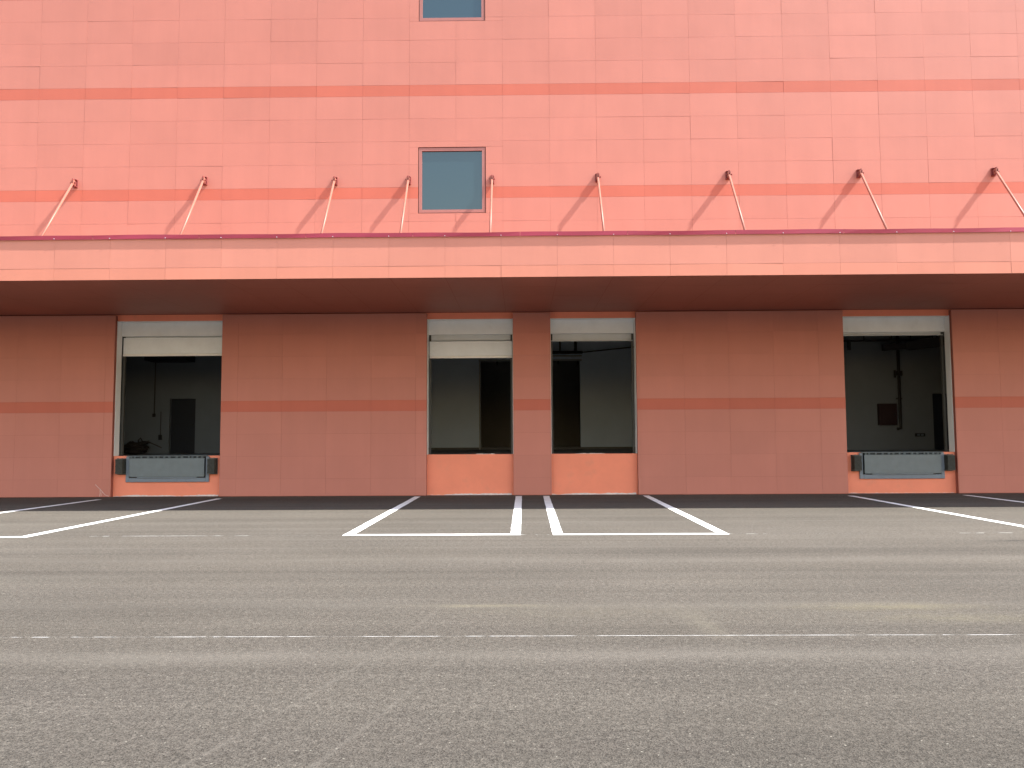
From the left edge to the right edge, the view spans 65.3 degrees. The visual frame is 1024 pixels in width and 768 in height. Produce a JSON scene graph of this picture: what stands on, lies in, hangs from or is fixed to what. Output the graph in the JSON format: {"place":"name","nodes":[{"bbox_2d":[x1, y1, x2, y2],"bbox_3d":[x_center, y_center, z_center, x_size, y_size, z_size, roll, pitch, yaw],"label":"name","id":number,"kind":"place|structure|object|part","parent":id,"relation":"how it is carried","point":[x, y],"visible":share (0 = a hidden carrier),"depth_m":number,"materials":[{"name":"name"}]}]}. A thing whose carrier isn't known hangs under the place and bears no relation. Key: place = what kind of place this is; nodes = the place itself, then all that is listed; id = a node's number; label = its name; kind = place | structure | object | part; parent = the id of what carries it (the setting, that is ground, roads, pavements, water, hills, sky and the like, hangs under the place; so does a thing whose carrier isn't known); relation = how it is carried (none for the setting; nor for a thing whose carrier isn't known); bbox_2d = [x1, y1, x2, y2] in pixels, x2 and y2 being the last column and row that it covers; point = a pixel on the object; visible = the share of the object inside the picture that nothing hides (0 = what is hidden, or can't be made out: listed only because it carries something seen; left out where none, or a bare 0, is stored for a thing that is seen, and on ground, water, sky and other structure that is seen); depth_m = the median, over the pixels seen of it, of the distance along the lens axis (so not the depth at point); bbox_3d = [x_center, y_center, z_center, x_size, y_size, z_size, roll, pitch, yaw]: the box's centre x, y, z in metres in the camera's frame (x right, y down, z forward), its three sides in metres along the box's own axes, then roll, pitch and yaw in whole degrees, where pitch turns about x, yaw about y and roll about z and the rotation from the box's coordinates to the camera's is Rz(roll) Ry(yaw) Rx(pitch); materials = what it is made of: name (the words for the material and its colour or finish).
{"place":"outdoors","nodes":[
{"label":"outdoors","id":0,"kind":"place"},
{"bbox_2d":[124,437,161,453],"bbox_3d":[-12.627,2.122,27.422,1.424,0.581,0.537,0,-4,1],"label":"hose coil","id":1,"kind":"object","parent":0,"point":[138,447],"visible":0.99,"depth_m":27.26,"materials":[{"name":"black rubber"}]},
{"bbox_2d":[0,0,1023,497],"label":"warehouse building","id":2,"kind":"structure","parent":0,"point":[144,116],"depth_m":22.11,"materials":[{"name":"orange paint"}]},
{"bbox_2d":[41,178,77,235],"bbox_3d":[-11.973,-4.379,20.833,0.180,2.600,2.015,0,-4,1],"label":"tie rod","id":3,"kind":"object","parent":2,"relation":"attached to","point":[74,183],"visible":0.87,"depth_m":21.23,"materials":[{"name":"pink paint"}]},
{"bbox_2d":[115,458,125,474],"bbox_3d":[-11.228,2.367,22.912,0.230,0.478,0.232,0,-4,1],"label":"dock bumper","id":4,"kind":"object","parent":2,"relation":"attached to","point":[120,466],"visible":1,"depth_m":22.81,"materials":[{"name":"rubber"}]},
{"bbox_2d":[152,363,155,416],"bbox_3d":[-12.542,-0.625,28.079,0.100,3.570,0.068,0,-4,1],"label":"wall conduit","id":5,"kind":"object","parent":2,"relation":"attached to","point":[154,415],"depth_m":28.02,"materials":[{"name":"black plastic"}]},
{"bbox_2d":[158,415,161,439],"bbox_3d":[-12.291,1.458,27.926,0.120,0.990,0.055,0,-4,1],"label":"socket box","id":6,"kind":"object","parent":2,"relation":"attached to","point":[160,437],"visible":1,"depth_m":27.89,"materials":[{"name":"black plastic"}]},
{"bbox_2d":[144,356,194,362],"bbox_3d":[-11.828,-1.664,27.672,1.430,1.780,0.800,0,-4,1],"label":"ceiling duct","id":7,"kind":"object","parent":2,"relation":"hanging from","point":[172,359],"visible":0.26,"depth_m":27.23,"materials":[{"name":"black metal"}]},
{"bbox_2d":[126,454,219,481],"bbox_3d":[-9.894,2.517,24.076,2.400,0.755,2.355,0,-4,1],"label":"dock leveller","id":8,"kind":"object","parent":2,"relation":"attached to","point":[170,468],"visible":1,"depth_m":22.91,"materials":[{"name":"grey metal"}]},
{"bbox_2d":[170,399,195,452],"bbox_3d":[-11.545,1.473,28.063,0.900,1.898,0.122,0,-4,1],"label":"inner door","id":9,"kind":"structure","parent":2,"relation":"in","point":[182,410],"depth_m":28.08,"materials":[{"name":"black metal"}]},
{"bbox_2d":[179,176,207,234],"bbox_3d":[-8.405,-4.440,20.795,0.180,2.600,2.015,0,-4,1],"label":"tie rod","id":10,"kind":"object","parent":2,"relation":"attached to","point":[204,180],"visible":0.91,"depth_m":21.18,"materials":[{"name":"red paint"}]},
{"bbox_2d":[207,458,217,473],"bbox_3d":[-8.589,2.351,22.882,0.230,0.478,0.232,0,-4,1],"label":"dock bumper","id":11,"kind":"object","parent":2,"relation":"attached to","point":[212,465],"visible":1,"depth_m":22.78,"materials":[{"name":"rubber"}]},
{"bbox_2d":[321,176,337,232],"bbox_3d":[-4.830,-4.422,20.751,0.180,2.600,2.015,0,-4,1],"label":"tie rod","id":12,"kind":"object","parent":2,"relation":"attached to","point":[335,181],"visible":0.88,"depth_m":21.13,"materials":[{"name":"red paint"}]},
{"bbox_2d":[399,175,410,232],"bbox_3d":[-2.823,-4.434,20.728,0.180,2.600,2.015,0,-4,1],"label":"tie rod","id":13,"kind":"object","parent":2,"relation":"attached to","point":[408,179],"visible":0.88,"depth_m":21.04,"materials":[{"name":"red paint"}]},
{"bbox_2d":[418,147,485,212],"bbox_3d":[-1.639,-5.568,21.866,1.910,1.902,0.100,0,-4,1],"label":"window","id":14,"kind":"structure","parent":2,"relation":"in","point":[450,179],"depth_m":21.86,"materials":[{"name":"blue glass"}]},
{"bbox_2d":[419,0,484,20],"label":"window","id":15,"kind":"structure","parent":2,"relation":"in","point":[429,10],"depth_m":22.19,"materials":[{"name":"blue glass"}]},
{"bbox_2d":[489,175,494,231],"bbox_3d":[-0.549,-4.448,20.702,0.180,2.600,2.015,0,-4,1],"label":"tie rod","id":16,"kind":"object","parent":2,"relation":"attached to","point":[491,178],"visible":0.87,"depth_m":21.05,"materials":[{"name":"red paint"}]},
{"bbox_2d":[0,227,1023,315],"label":"canopy","id":17,"kind":"object","parent":2,"relation":"attached to","point":[701,270],"visible":1,"depth_m":17.94,"materials":[{"name":"pink metal"}]},
{"bbox_2d":[512,341,633,353],"bbox_3d":[1.666,-1.744,32.637,7.604,1.060,0.333,0,-4,1],"label":"sprinkler pipe","id":18,"kind":"object","parent":2,"relation":"hanging from","point":[575,351],"visible":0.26,"depth_m":32.46,"materials":[{"name":"metal"}]},
{"bbox_2d":[595,173,604,235],"bbox_3d":[2.320,-4.495,20.671,0.180,2.600,2.015,0,-4,1],"label":"tie rod","id":19,"kind":"object","parent":2,"relation":"attached to","point":[597,177],"visible":0.84,"depth_m":21.00,"materials":[{"name":"red paint"}]},
{"bbox_2d":[725,170,745,229],"bbox_3d":[5.856,-4.556,20.633,0.180,2.600,2.015,0,-4,1],"label":"tie rod","id":20,"kind":"object","parent":2,"relation":"attached to","point":[728,173],"visible":0.88,"depth_m":21.00,"materials":[{"name":"red paint"}]},
{"bbox_2d":[851,454,861,470],"bbox_3d":[9.785,2.240,22.671,0.230,0.478,0.232,0,-4,1],"label":"dock bumper","id":21,"kind":"object","parent":2,"relation":"attached to","point":[856,462],"visible":1,"depth_m":22.57,"materials":[{"name":"rubber"}]},
{"bbox_2d":[856,168,887,228],"bbox_3d":[9.398,-4.588,20.593,0.180,2.600,2.015,0,-4,1],"label":"tie rod","id":22,"kind":"object","parent":2,"relation":"attached to","point":[859,173],"visible":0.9,"depth_m":20.96,"materials":[{"name":"red paint"}]},
{"bbox_2d":[877,403,897,424],"bbox_3d":[12.969,1.047,27.584,0.620,0.740,0.185,0,-4,1],"label":"electrical cabinet","id":23,"kind":"object","parent":2,"relation":"attached to","point":[886,414],"visible":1,"depth_m":27.51,"materials":[{"name":"metal"}]},
{"bbox_3d":[12.968,1.041,27.506,0.560,0.680,0.029,0,-4,1],"label":"cabinet door","id":24,"kind":"part","parent":23,"relation":"part of","materials":[{"name":"red metal"}]},
{"bbox_2d":[843,335,936,349],"bbox_3d":[13.305,-1.929,27.491,5.000,1.520,0.117,0,-4,1],"label":"sprinkler pipe","id":25,"kind":"object","parent":2,"relation":"hanging from","point":[849,344],"visible":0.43,"depth_m":27.45,"materials":[{"name":"black metal"}]},
{"bbox_2d":[847,451,944,478],"bbox_3d":[11.109,2.390,23.835,2.400,0.755,2.355,0,-4,1],"label":"dock leveller","id":26,"kind":"object","parent":2,"relation":"attached to","point":[902,464],"visible":1,"depth_m":22.67,"materials":[{"name":"grey metal"}]},
{"bbox_2d":[894,336,902,429],"bbox_3d":[13.359,-0.537,27.695,0.294,4.269,0.180,0,-4,1],"label":"water pipe","id":27,"kind":"object","parent":2,"relation":"attached to","point":[898,373],"visible":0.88,"depth_m":27.61,"materials":[{"name":"metal"}]},
{"bbox_2d":[882,335,944,350],"bbox_3d":[14.025,-2.075,26.800,2.978,2.130,0.747,-3,-5,36],"label":"ventilation duct","id":28,"kind":"object","parent":2,"relation":"hanging from","point":[932,342],"visible":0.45,"depth_m":27.02,"materials":[{"name":"black metal"}]},
{"bbox_2d":[915,433,924,436],"bbox_3d":[14.099,1.758,27.589,0.340,0.110,0.051,0,-4,1],"label":"wall socket","id":29,"kind":"object","parent":2,"relation":"attached to","point":[919,434],"depth_m":27.57,"materials":[{"name":"black plastic"}]},
{"bbox_2d":[932,394,948,448],"bbox_3d":[15.064,1.300,27.794,0.920,1.928,0.050,0,-4,1],"label":"inner door","id":30,"kind":"structure","parent":2,"relation":"in","point":[937,398],"depth_m":27.77,"materials":[{"name":"black metal"}]},
{"bbox_2d":[944,454,955,470],"bbox_3d":[12.405,2.224,22.641,0.230,0.478,0.232,0,-4,1],"label":"dock bumper","id":31,"kind":"object","parent":2,"relation":"attached to","point":[949,462],"visible":1,"depth_m":22.54,"materials":[{"name":"rubber"}]},
{"bbox_2d":[990,167,1023,215],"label":"tie rod","id":32,"kind":"object","parent":2,"relation":"attached to","point":[994,171],"visible":1,"depth_m":21.09,"materials":[{"name":"red paint"}]},
{"bbox_2d":[0,493,1023,767],"bbox_3d":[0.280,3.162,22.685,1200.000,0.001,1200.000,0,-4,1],"label":"ground","id":33,"kind":"structure","parent":0,"point":[802,631],"depth_m":6.61,"materials":[{"name":"grey asphalt"}]},
{"bbox_2d":[0,499,216,537],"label":"parking bay marking","id":34,"kind":"object","parent":33,"relation":"on","point":[30,535],"visible":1,"depth_m":16.68,"materials":[{"name":"white paint"}]},
{"bbox_2d":[342,496,521,535],"bbox_3d":[-1.283,2.833,17.833,3.018,0.001,9.063,0,-4,1],"label":"parking bay marking","id":35,"kind":"object","parent":33,"relation":"on","point":[516,524],"visible":1,"depth_m":15.24,"materials":[{"name":"white paint"}]},
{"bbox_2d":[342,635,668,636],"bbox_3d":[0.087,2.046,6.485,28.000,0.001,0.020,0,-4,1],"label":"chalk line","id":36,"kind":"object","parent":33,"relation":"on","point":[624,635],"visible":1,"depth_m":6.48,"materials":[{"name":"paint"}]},
{"bbox_2d":[543,495,727,534],"bbox_3d":[2.252,2.811,17.783,3.038,0.001,9.084,0,-4,1],"label":"parking bay marking","id":37,"kind":"object","parent":33,"relation":"on","point":[554,524],"visible":1,"depth_m":15.06,"materials":[{"name":"white paint"}]},
{"bbox_2d":[852,495,1023,526],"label":"parking bay marking","id":38,"kind":"object","parent":33,"relation":"on","point":[953,513],"visible":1,"depth_m":17.55,"materials":[{"name":"white paint"}]}
]}

